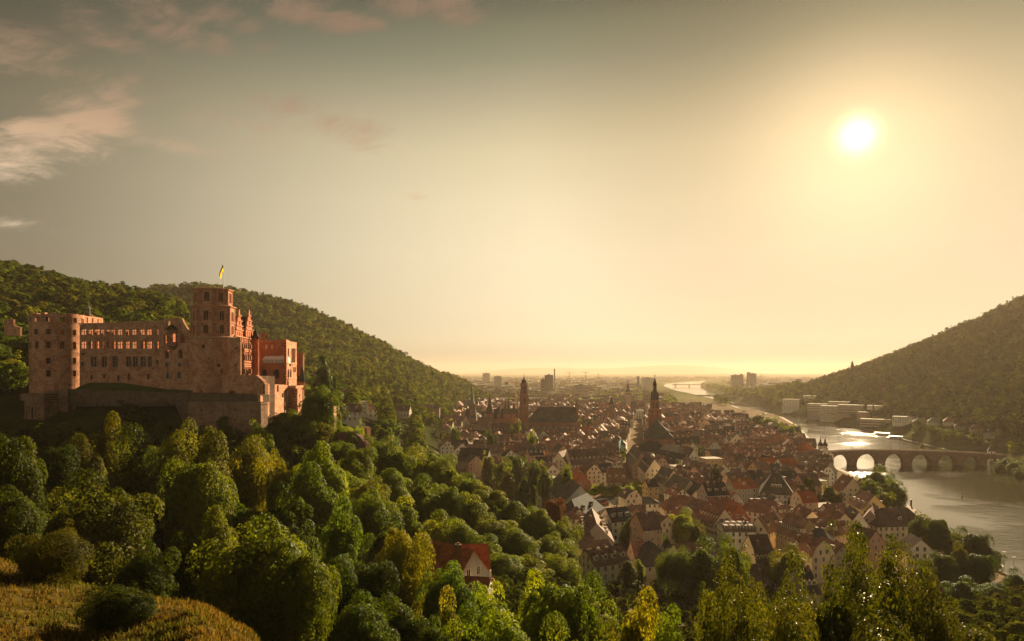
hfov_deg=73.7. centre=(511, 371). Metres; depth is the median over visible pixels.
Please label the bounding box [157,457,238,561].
broadleaf tree
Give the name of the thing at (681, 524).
broadleaf tree
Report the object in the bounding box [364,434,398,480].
broadleaf tree
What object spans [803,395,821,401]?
bank building
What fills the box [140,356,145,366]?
window
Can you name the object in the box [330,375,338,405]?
conifer tree
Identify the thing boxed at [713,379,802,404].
bank grove
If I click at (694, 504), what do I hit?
town house
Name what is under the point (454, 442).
town house
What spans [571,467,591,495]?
town house
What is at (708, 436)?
town house
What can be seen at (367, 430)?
rampart pier
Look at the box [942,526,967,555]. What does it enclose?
broadleaf tree
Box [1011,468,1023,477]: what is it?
bush
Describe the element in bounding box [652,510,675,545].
town house
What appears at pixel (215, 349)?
bell tower
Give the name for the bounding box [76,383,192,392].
grass bank
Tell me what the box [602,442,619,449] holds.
town house
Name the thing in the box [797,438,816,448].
town house
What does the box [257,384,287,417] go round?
sunlit bastion
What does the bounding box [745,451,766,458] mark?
town house
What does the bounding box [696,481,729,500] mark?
town house
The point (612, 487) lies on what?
broadleaf tree
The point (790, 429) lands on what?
broadleaf tree
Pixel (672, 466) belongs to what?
town house
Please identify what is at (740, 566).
broadleaf tree
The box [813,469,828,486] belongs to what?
town house
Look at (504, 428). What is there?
town house
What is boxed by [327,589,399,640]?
broadleaf tree
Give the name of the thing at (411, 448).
broadleaf tree
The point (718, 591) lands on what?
broadleaf tree
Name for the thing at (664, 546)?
town house
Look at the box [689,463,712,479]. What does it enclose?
town house
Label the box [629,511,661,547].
town house
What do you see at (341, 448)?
broadleaf tree
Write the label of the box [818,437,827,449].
bridge gate
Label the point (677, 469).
town house
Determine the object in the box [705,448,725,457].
town house
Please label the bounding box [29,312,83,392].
round tower
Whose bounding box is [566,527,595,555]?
town house
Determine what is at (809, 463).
town house
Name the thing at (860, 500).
town house
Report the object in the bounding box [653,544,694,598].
tree
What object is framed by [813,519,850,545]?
town house
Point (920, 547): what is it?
town house
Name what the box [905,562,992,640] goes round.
broadleaf tree
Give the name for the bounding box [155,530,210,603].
broadleaf tree
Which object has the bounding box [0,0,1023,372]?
sky
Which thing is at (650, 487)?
town house
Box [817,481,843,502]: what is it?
broadleaf tree
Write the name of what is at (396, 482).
broadleaf tree
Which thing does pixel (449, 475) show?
broadleaf tree
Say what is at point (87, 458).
broadleaf tree
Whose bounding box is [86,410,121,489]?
broadleaf tree
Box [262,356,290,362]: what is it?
event tent
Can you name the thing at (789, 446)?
town house
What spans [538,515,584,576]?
broadleaf tree
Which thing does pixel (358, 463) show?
broadleaf tree
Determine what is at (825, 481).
town house
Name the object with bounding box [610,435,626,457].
town house
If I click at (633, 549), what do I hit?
town house
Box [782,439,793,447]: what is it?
town house
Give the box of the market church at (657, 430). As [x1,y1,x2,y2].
[643,375,673,445]
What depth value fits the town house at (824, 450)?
615.71 m
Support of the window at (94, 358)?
in the palace wing at (130, 352)
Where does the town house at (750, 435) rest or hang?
on the ground at (88, 419)
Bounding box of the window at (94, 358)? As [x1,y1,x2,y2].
[91,356,96,366]
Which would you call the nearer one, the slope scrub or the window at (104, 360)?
the slope scrub
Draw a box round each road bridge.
[672,384,704,386]
[695,395,743,399]
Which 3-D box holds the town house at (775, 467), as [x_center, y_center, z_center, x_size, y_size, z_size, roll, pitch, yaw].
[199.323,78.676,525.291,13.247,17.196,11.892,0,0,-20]
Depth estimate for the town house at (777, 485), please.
419.50 m
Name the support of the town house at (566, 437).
on the ground at (88, 419)
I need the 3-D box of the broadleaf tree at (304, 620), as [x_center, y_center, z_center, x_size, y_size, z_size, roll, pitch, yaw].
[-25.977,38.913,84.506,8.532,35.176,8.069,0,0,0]
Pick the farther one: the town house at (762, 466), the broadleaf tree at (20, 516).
the town house at (762, 466)
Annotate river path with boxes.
[854,426,996,464]
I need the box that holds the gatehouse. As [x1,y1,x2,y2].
[20,393,57,419]
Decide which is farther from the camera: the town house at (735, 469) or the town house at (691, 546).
the town house at (735, 469)
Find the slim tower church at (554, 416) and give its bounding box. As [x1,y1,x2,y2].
[519,377,578,433]
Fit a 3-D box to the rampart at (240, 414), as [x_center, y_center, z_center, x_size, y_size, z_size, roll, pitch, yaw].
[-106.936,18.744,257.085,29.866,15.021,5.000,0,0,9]
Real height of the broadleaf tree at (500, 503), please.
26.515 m
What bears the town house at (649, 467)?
on the ground at (88, 419)
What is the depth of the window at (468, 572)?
146.53 m
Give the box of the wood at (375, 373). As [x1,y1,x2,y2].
[143,281,494,430]
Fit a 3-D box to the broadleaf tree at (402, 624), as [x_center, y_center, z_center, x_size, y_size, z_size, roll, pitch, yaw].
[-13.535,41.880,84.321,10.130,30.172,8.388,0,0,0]
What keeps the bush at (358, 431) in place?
on the ground at (88, 419)
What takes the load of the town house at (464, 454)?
on the ground at (88, 419)
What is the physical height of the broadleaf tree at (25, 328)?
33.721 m
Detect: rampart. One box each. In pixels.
[43,389,69,411]
[69,389,188,426]
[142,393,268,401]
[188,401,267,439]
[222,375,274,419]
[337,431,369,455]
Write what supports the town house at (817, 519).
on the ground at (88, 419)
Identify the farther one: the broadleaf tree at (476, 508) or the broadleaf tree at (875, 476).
the broadleaf tree at (875, 476)
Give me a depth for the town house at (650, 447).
624.75 m
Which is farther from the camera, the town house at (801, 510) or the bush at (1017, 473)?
the bush at (1017, 473)
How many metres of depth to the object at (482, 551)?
159.41 m
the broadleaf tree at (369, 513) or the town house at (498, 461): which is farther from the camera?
the town house at (498, 461)
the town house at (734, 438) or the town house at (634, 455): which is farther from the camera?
the town house at (734, 438)
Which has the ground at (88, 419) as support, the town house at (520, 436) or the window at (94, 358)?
the town house at (520, 436)
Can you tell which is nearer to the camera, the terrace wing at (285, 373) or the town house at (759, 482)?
the terrace wing at (285, 373)
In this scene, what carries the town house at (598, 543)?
on the ground at (88, 419)
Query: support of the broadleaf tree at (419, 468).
on the ground at (88, 419)
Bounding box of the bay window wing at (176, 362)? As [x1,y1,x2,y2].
[163,318,189,389]
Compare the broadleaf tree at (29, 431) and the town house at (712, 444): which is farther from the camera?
the town house at (712, 444)
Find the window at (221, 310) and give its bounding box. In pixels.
[219,310,224,320]
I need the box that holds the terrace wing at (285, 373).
[257,332,296,385]
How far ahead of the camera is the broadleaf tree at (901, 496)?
421.54 m
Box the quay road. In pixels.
[732,405,950,535]
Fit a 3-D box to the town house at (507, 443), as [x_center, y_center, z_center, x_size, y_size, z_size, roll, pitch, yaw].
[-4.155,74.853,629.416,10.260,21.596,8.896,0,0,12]
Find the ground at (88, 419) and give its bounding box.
[0,293,1023,640]
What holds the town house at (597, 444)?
on the ground at (88, 419)
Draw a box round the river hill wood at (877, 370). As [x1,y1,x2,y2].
[786,294,1023,436]
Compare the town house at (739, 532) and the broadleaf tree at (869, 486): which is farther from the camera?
the broadleaf tree at (869, 486)
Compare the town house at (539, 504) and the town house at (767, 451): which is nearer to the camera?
the town house at (539, 504)
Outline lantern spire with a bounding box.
[84,302,93,316]
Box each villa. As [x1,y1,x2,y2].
[340,402,362,427]
[361,401,367,417]
[367,403,376,420]
[393,405,411,418]
[420,404,439,417]
[438,419,462,426]
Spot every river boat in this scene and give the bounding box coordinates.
[872,432,888,435]
[886,436,902,438]
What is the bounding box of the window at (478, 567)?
[476,566,480,575]
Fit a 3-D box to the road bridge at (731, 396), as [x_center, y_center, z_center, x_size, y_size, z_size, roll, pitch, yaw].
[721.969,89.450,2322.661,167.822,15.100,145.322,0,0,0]
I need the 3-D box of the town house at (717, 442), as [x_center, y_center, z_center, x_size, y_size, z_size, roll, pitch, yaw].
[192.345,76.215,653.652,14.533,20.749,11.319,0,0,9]
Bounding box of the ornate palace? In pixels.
[235,304,253,374]
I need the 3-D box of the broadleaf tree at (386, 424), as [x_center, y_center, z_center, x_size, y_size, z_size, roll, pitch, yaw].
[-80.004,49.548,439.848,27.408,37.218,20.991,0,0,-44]
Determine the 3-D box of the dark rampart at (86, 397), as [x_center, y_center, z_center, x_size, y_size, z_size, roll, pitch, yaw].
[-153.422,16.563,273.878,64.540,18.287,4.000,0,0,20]
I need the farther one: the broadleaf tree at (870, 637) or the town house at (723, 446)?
the town house at (723, 446)
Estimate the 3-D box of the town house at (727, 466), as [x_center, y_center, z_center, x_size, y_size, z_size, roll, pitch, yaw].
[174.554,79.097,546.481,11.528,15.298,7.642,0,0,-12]
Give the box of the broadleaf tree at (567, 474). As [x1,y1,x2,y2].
[560,464,571,482]
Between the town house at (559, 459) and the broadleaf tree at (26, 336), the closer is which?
the broadleaf tree at (26, 336)
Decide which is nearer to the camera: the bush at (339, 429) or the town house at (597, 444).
the bush at (339, 429)
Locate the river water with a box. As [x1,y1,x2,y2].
[664,380,1023,578]
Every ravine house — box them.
[421,539,491,603]
[455,570,493,602]
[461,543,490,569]
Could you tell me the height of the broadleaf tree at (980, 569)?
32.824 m
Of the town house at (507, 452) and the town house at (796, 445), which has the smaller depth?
the town house at (507, 452)
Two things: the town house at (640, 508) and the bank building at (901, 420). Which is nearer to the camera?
the town house at (640, 508)
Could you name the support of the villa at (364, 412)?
on the ground at (88, 419)
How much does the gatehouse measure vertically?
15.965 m
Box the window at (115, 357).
[112,356,116,366]
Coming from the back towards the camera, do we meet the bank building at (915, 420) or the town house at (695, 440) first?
the bank building at (915, 420)
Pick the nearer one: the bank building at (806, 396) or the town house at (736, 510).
the town house at (736, 510)
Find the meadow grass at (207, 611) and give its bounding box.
[0,557,261,640]
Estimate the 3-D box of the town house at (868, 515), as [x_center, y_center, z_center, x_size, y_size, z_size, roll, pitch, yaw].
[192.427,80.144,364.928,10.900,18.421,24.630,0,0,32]
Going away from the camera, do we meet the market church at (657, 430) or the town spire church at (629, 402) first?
the market church at (657, 430)
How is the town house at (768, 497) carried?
on the ground at (88, 419)
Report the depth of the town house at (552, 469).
489.22 m
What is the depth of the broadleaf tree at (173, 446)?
157.00 m
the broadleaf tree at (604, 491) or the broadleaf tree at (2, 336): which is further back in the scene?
the broadleaf tree at (604, 491)
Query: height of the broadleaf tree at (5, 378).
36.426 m
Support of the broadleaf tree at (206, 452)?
on the ground at (88, 419)
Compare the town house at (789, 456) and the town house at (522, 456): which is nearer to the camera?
the town house at (789, 456)
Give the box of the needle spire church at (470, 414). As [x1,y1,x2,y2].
[465,383,476,424]
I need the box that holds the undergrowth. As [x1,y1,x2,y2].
[0,421,589,633]
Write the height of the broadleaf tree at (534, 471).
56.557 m
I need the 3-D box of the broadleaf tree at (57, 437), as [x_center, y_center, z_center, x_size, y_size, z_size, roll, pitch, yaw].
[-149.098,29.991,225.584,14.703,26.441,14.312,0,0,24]
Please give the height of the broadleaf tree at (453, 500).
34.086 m
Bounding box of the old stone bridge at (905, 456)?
[830,449,1007,465]
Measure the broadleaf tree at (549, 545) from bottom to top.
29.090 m
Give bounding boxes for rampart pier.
[362,427,370,446]
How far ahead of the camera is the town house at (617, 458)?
548.32 m
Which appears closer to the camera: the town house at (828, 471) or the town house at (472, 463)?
the town house at (828, 471)
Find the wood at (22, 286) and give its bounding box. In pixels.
[0,259,428,452]
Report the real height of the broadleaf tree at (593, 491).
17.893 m
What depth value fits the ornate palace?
316.70 m
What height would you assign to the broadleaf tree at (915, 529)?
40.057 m
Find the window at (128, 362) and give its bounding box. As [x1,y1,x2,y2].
[126,356,130,366]
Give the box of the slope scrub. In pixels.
[413,514,1023,640]
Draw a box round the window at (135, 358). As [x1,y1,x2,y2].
[133,356,137,366]
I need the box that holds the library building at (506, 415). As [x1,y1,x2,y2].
[486,395,518,422]
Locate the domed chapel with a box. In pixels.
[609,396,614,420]
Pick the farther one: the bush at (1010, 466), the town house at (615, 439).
the town house at (615, 439)
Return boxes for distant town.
[442,376,818,452]
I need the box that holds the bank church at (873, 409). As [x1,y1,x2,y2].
[869,403,875,416]
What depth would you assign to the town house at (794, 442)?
681.00 m
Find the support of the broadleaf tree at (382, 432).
on the ground at (88, 419)
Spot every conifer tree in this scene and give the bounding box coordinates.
[310,355,333,395]
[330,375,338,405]
[527,485,537,512]
[612,560,644,597]
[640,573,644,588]
[710,464,722,481]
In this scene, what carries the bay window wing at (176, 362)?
on the ground at (88, 419)
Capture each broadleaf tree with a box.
[0,305,24,322]
[0,319,28,337]
[0,331,9,340]
[0,340,21,353]
[0,344,12,352]
[0,349,24,362]
[0,361,28,394]
[0,363,18,394]
[0,431,49,563]
[0,484,47,563]
[1,336,21,353]
[1,354,26,389]
[1,361,27,392]
[2,315,21,325]
[2,356,26,369]
[3,419,51,445]
[10,333,28,348]
[11,350,28,365]
[12,338,28,361]
[18,316,28,324]
[22,306,40,319]
[22,324,28,334]
[33,423,88,453]
[33,443,79,521]
[40,467,164,587]
[60,433,107,518]
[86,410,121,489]
[101,421,190,509]
[107,539,181,597]
[108,486,155,544]
[110,400,159,429]
[142,445,178,552]
[150,417,215,474]
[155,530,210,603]
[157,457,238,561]
[184,512,326,640]
[187,425,233,488]
[198,504,237,613]
[215,416,232,446]
[218,481,264,550]
[223,434,275,528]
[241,419,275,455]
[251,480,322,562]
[253,448,299,518]
[268,545,341,640]
[276,461,341,563]
[288,441,349,519]
[298,385,343,436]
[317,553,361,640]
[319,495,362,574]
[320,559,399,629]
[325,439,355,462]
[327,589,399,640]
[330,396,341,426]
[337,446,378,484]
[338,468,368,497]
[339,402,349,417]
[344,486,396,560]
[345,475,391,508]
[358,512,404,572]
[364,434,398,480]
[369,590,428,640]
[371,419,408,438]
[373,432,400,446]
[373,526,435,618]
[374,428,394,441]
[376,467,413,515]
[381,441,417,489]
[383,501,404,530]
[384,436,402,452]
[395,495,424,553]
[403,472,448,524]
[405,446,431,489]
[406,446,426,459]
[415,560,486,636]
[417,452,457,489]
[418,509,451,559]
[419,614,449,640]
[428,460,470,490]
[429,483,470,524]
[436,584,462,640]
[441,600,498,640]
[444,516,484,544]
[448,472,479,501]
[449,423,460,439]
[452,494,494,527]
[470,479,503,504]
[470,513,517,541]
[470,585,495,632]
[477,533,501,557]
[480,450,494,487]
[481,490,509,518]
[481,602,529,640]
[482,580,510,631]
[485,427,497,443]
[490,551,523,579]
[493,456,511,489]
[495,501,530,528]
[497,466,517,501]
[497,526,541,559]
[504,455,523,484]
[506,506,549,538]
[510,417,521,435]
[514,471,530,507]
[516,568,544,633]
[517,580,598,640]
[518,551,554,579]
[524,456,541,493]
[527,428,536,443]
[529,509,555,539]
[534,531,574,564]
[536,459,552,506]
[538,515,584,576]
[539,552,577,578]
[539,610,577,640]
[544,497,566,524]
[560,464,571,482]
[564,539,582,582]
[575,569,622,640]
[586,415,593,426]
[587,486,599,498]
[594,614,623,640]
[599,486,610,497]
[606,585,659,640]
[608,484,615,497]
[610,485,622,495]
[616,518,631,545]
[630,482,641,490]
[633,559,646,583]
[634,484,641,495]
[649,602,683,640]
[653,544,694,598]
[668,507,693,542]
[676,534,737,602]
[687,519,706,547]
[691,536,767,640]
[695,587,732,640]
[697,590,750,640]
[712,599,781,640]
[716,533,752,593]
[730,569,829,640]
[736,593,818,640]
[750,413,766,424]
[757,546,834,640]
[760,517,905,640]
[761,415,778,424]
[763,542,809,586]
[783,423,795,434]
[800,477,815,492]
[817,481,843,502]
[821,521,957,640]
[849,577,923,640]
[855,463,895,491]
[859,477,880,496]
[864,532,968,640]
[875,486,895,507]
[881,474,908,506]
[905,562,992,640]
[907,510,928,542]
[916,558,938,588]
[921,517,955,554]
[928,551,960,591]
[938,612,996,640]
[940,575,981,603]
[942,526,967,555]
[950,540,970,582]
[958,533,994,554]
[958,553,998,587]
[974,542,1006,573]
[977,582,1004,597]
[999,567,1023,588]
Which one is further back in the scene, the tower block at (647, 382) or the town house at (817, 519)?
the tower block at (647, 382)
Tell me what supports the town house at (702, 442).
on the ground at (88, 419)
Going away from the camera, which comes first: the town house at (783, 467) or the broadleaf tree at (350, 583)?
the broadleaf tree at (350, 583)
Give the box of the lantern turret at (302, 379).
[299,365,305,389]
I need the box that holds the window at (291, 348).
[291,348,292,362]
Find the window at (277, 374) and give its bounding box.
[273,369,279,378]
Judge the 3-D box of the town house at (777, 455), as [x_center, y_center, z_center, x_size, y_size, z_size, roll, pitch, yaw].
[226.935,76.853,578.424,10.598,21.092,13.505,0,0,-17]
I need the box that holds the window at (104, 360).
[102,356,106,366]
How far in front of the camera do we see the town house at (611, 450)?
577.59 m
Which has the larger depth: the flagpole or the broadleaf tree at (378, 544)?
the flagpole
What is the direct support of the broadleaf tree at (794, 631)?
on the ground at (88, 419)
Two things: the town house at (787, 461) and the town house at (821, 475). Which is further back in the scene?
the town house at (787, 461)
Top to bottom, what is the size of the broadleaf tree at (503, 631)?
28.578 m
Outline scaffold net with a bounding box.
[618,438,620,454]
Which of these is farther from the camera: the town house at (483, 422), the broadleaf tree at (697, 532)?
the town house at (483, 422)
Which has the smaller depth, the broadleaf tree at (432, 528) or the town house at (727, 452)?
the broadleaf tree at (432, 528)
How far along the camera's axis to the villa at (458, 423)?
825.39 m
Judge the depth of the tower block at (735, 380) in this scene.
3500.00 m
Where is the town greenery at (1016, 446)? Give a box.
[437,400,1023,462]
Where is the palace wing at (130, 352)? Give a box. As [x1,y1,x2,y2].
[78,321,168,388]
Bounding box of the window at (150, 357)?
[148,356,151,366]
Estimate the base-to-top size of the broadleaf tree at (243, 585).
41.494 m
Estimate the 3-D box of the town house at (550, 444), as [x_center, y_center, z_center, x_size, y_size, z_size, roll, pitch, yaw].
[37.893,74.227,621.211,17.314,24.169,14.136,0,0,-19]
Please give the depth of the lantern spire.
339.29 m
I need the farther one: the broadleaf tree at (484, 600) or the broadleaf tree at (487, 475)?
the broadleaf tree at (487, 475)
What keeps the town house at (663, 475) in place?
on the ground at (88, 419)
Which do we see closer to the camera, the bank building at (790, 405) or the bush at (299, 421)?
the bush at (299, 421)
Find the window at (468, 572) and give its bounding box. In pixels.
[466,568,470,575]
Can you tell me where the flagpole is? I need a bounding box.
[219,263,223,287]
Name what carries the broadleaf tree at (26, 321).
on the ground at (88, 419)
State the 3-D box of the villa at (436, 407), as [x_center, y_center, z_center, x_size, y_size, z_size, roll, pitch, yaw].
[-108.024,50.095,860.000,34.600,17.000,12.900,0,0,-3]
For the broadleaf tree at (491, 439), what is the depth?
607.92 m
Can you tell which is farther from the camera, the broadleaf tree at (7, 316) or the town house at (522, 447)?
the town house at (522, 447)
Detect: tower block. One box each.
[483,373,489,382]
[494,376,501,385]
[541,378,544,394]
[545,374,552,390]
[573,384,588,396]
[641,377,653,388]
[731,374,739,387]
[739,374,742,386]
[747,372,750,385]
[749,373,756,386]
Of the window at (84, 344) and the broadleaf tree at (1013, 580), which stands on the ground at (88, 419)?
the broadleaf tree at (1013, 580)
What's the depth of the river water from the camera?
578.17 m
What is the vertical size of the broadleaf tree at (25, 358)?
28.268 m
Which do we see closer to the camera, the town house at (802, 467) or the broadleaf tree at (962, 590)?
the broadleaf tree at (962, 590)
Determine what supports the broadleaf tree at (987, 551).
on the ground at (88, 419)
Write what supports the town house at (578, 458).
on the ground at (88, 419)
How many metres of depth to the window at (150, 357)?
298.40 m
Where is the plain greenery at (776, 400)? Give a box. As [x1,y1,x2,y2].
[467,377,815,406]
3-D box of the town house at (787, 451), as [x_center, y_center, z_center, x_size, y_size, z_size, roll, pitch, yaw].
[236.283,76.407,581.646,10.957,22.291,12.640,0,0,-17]
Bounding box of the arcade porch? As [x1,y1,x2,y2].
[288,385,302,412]
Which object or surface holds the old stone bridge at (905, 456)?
on the ground at (88, 419)
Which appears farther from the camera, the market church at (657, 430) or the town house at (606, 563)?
the market church at (657, 430)
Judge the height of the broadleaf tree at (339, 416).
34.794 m
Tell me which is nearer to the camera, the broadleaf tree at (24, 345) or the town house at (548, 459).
the broadleaf tree at (24, 345)
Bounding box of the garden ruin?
[4,319,21,335]
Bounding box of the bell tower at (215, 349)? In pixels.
[188,287,241,392]
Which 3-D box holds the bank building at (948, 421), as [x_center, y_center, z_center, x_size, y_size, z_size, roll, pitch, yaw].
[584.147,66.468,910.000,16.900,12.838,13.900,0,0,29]
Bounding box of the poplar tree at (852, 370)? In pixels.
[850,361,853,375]
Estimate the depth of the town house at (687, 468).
484.52 m
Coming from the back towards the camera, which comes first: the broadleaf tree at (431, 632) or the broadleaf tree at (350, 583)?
the broadleaf tree at (350, 583)
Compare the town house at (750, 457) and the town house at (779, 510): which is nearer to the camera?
the town house at (779, 510)
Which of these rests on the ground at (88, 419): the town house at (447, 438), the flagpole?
the town house at (447, 438)
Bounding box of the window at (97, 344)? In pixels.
[94,341,99,348]
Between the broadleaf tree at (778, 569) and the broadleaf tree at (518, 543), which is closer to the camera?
the broadleaf tree at (518, 543)
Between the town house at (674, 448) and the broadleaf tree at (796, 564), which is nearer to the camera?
the broadleaf tree at (796, 564)
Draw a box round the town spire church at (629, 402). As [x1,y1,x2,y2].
[623,384,636,407]
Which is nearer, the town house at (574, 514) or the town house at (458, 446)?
the town house at (574, 514)
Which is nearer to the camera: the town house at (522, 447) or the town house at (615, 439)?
the town house at (522, 447)
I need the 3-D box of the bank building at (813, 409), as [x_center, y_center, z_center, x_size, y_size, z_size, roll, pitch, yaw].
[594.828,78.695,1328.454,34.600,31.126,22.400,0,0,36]
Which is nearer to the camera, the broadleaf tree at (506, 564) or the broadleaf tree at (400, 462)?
the broadleaf tree at (506, 564)
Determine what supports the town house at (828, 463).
on the ground at (88, 419)
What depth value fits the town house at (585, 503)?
371.29 m
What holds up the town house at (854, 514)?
on the ground at (88, 419)
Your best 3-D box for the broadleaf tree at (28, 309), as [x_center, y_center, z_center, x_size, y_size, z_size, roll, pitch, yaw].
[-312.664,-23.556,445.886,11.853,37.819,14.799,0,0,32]
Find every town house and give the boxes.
[434,427,450,437]
[438,440,453,462]
[444,415,469,426]
[444,436,462,440]
[449,439,470,446]
[454,442,466,462]
[457,447,491,468]
[465,454,482,476]
[467,444,484,447]
[473,440,486,447]
[474,416,496,435]
[486,444,503,458]
[491,458,507,481]
[492,423,522,435]
[496,435,509,443]
[501,448,516,458]
[502,441,512,446]
[503,445,517,458]
[510,436,519,441]
[513,433,527,441]
[516,441,531,459]
[520,450,525,464]
[520,466,540,477]
[522,438,539,442]
[522,489,542,509]
[523,423,576,434]
[525,447,543,463]
[531,443,546,449]
[534,456,552,462]
[541,436,557,442]
[542,462,560,475]
[543,450,555,459]
[544,440,563,449]
[549,471,586,508]
[552,443,566,454]
[553,450,567,470]
[561,493,604,525]
[563,439,570,445]
[564,434,573,439]
[564,506,584,528]
[565,444,573,448]
[565,448,609,467]
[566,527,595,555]
[569,435,580,440]
[571,438,581,444]
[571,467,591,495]
[575,508,614,545]
[577,442,589,447]
[578,545,631,588]
[580,462,600,485]
[582,439,592,444]
[583,444,597,448]
[591,441,603,447]
[593,539,609,548]
[596,462,612,485]
[600,506,631,543]
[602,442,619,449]
[604,445,619,455]
[605,458,622,467]
[606,468,627,495]
[608,497,660,511]
[609,455,622,465]
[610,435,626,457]
[618,487,642,507]
[626,444,643,478]
[626,541,645,563]
[628,503,639,516]
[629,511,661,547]
[635,503,646,511]
[636,540,663,578]
[638,439,662,454]
[638,450,660,482]
[641,479,658,500]
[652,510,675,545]
[653,466,675,494]
[654,449,694,467]
[654,455,667,467]
[659,495,685,515]
[660,444,683,453]
[660,544,672,553]
[664,473,692,491]
[664,485,689,500]
[667,542,701,591]
[668,464,686,468]
[668,505,701,527]
[672,464,683,474]
[674,438,688,446]
[675,455,693,463]
[678,463,697,475]
[680,495,711,513]
[681,441,697,453]
[681,472,709,481]
[683,445,698,462]
[686,479,700,498]
[688,436,699,453]
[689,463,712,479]
[689,472,706,483]
[691,433,704,440]
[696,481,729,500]
[698,503,733,540]
[699,438,705,456]
[699,456,722,468]
[704,440,721,453]
[705,434,720,440]
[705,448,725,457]
[706,440,720,449]
[706,497,728,508]
[708,437,723,442]
[716,518,755,549]
[717,466,726,481]
[720,455,735,461]
[721,443,732,449]
[721,461,737,472]
[721,472,749,482]
[723,448,734,455]
[724,499,749,520]
[725,478,757,503]
[728,433,743,444]
[728,490,743,505]
[730,468,740,471]
[733,447,750,455]
[734,452,745,464]
[737,459,756,471]
[738,443,751,447]
[741,534,774,569]
[742,497,782,522]
[743,432,758,442]
[744,454,756,460]
[745,438,760,445]
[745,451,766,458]
[745,564,779,591]
[746,470,765,480]
[747,461,770,473]
[752,443,763,447]
[752,448,773,454]
[753,511,779,547]
[754,477,764,496]
[756,457,774,463]
[757,493,784,504]
[758,472,792,504]
[760,437,773,443]
[762,443,781,448]
[767,462,780,472]
[768,503,795,520]
[772,447,784,453]
[772,450,783,458]
[773,435,787,442]
[773,457,798,465]
[775,512,818,553]
[776,464,800,472]
[777,470,796,480]
[780,441,797,447]
[780,453,799,463]
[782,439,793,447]
[782,448,794,454]
[783,444,800,451]
[785,443,800,446]
[785,564,820,612]
[787,479,802,492]
[789,532,835,583]
[790,487,818,510]
[792,451,817,463]
[793,504,817,518]
[794,464,807,469]
[794,472,822,501]
[796,441,814,451]
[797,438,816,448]
[799,457,820,468]
[801,469,814,473]
[808,449,821,454]
[809,517,828,522]
[811,463,834,485]
[811,527,832,539]
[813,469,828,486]
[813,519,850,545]
[815,453,833,465]
[817,501,846,512]
[818,460,837,481]
[818,508,855,529]
[819,479,827,494]
[819,536,852,582]
[820,447,833,460]
[831,474,861,507]
[844,505,869,527]
[847,489,886,514]
[847,526,885,569]
[857,478,879,493]
[862,502,878,525]
[868,507,916,542]
[895,533,934,569]
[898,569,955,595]
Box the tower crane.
[505,379,517,407]
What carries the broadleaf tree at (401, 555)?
on the ground at (88, 419)
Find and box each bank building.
[782,399,799,412]
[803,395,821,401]
[807,403,827,419]
[820,405,842,421]
[828,401,848,405]
[837,404,864,417]
[857,411,869,420]
[860,418,891,426]
[867,405,887,409]
[892,416,914,425]
[912,417,926,425]
[927,417,942,425]
[942,417,955,425]
[954,422,965,430]
[969,424,982,433]
[983,427,1002,438]
[987,445,995,461]
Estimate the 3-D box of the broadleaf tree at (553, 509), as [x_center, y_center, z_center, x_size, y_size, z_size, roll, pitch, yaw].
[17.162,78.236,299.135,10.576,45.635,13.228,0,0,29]
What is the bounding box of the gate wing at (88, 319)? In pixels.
[84,315,102,330]
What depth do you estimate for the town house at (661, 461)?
541.56 m
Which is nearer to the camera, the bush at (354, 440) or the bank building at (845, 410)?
the bush at (354, 440)
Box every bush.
[4,518,95,583]
[73,583,165,632]
[263,425,279,448]
[272,408,298,424]
[284,411,300,428]
[290,420,317,445]
[292,410,309,427]
[308,422,335,452]
[327,420,347,440]
[340,432,357,463]
[345,419,363,446]
[662,533,671,544]
[992,461,1005,471]
[996,458,1011,466]
[1005,460,1022,471]
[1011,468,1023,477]
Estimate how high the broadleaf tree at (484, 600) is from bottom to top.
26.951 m
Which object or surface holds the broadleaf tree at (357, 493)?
on the ground at (88, 419)
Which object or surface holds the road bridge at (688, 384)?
on the ground at (88, 419)
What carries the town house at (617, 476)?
on the ground at (88, 419)
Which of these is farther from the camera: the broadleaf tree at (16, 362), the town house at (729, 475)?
the town house at (729, 475)
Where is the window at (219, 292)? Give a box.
[218,292,223,302]
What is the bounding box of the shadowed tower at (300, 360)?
[297,352,303,400]
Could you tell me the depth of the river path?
897.55 m
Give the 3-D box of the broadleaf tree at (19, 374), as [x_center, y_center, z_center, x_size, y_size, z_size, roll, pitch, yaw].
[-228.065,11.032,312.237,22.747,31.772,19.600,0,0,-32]
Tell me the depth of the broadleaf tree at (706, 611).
56.12 m
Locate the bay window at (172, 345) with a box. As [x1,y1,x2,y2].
[165,325,177,349]
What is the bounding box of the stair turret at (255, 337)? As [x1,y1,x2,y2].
[252,328,258,374]
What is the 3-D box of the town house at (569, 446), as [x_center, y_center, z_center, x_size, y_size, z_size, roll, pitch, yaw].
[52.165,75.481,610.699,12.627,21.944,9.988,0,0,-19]
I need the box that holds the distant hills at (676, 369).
[462,365,845,373]
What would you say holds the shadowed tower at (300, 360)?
on the ground at (88, 419)
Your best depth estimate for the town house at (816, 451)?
607.93 m
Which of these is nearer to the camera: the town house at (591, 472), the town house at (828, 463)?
the town house at (591, 472)
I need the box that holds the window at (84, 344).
[81,341,86,348]
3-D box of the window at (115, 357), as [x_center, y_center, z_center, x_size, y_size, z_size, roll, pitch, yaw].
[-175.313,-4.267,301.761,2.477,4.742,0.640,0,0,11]

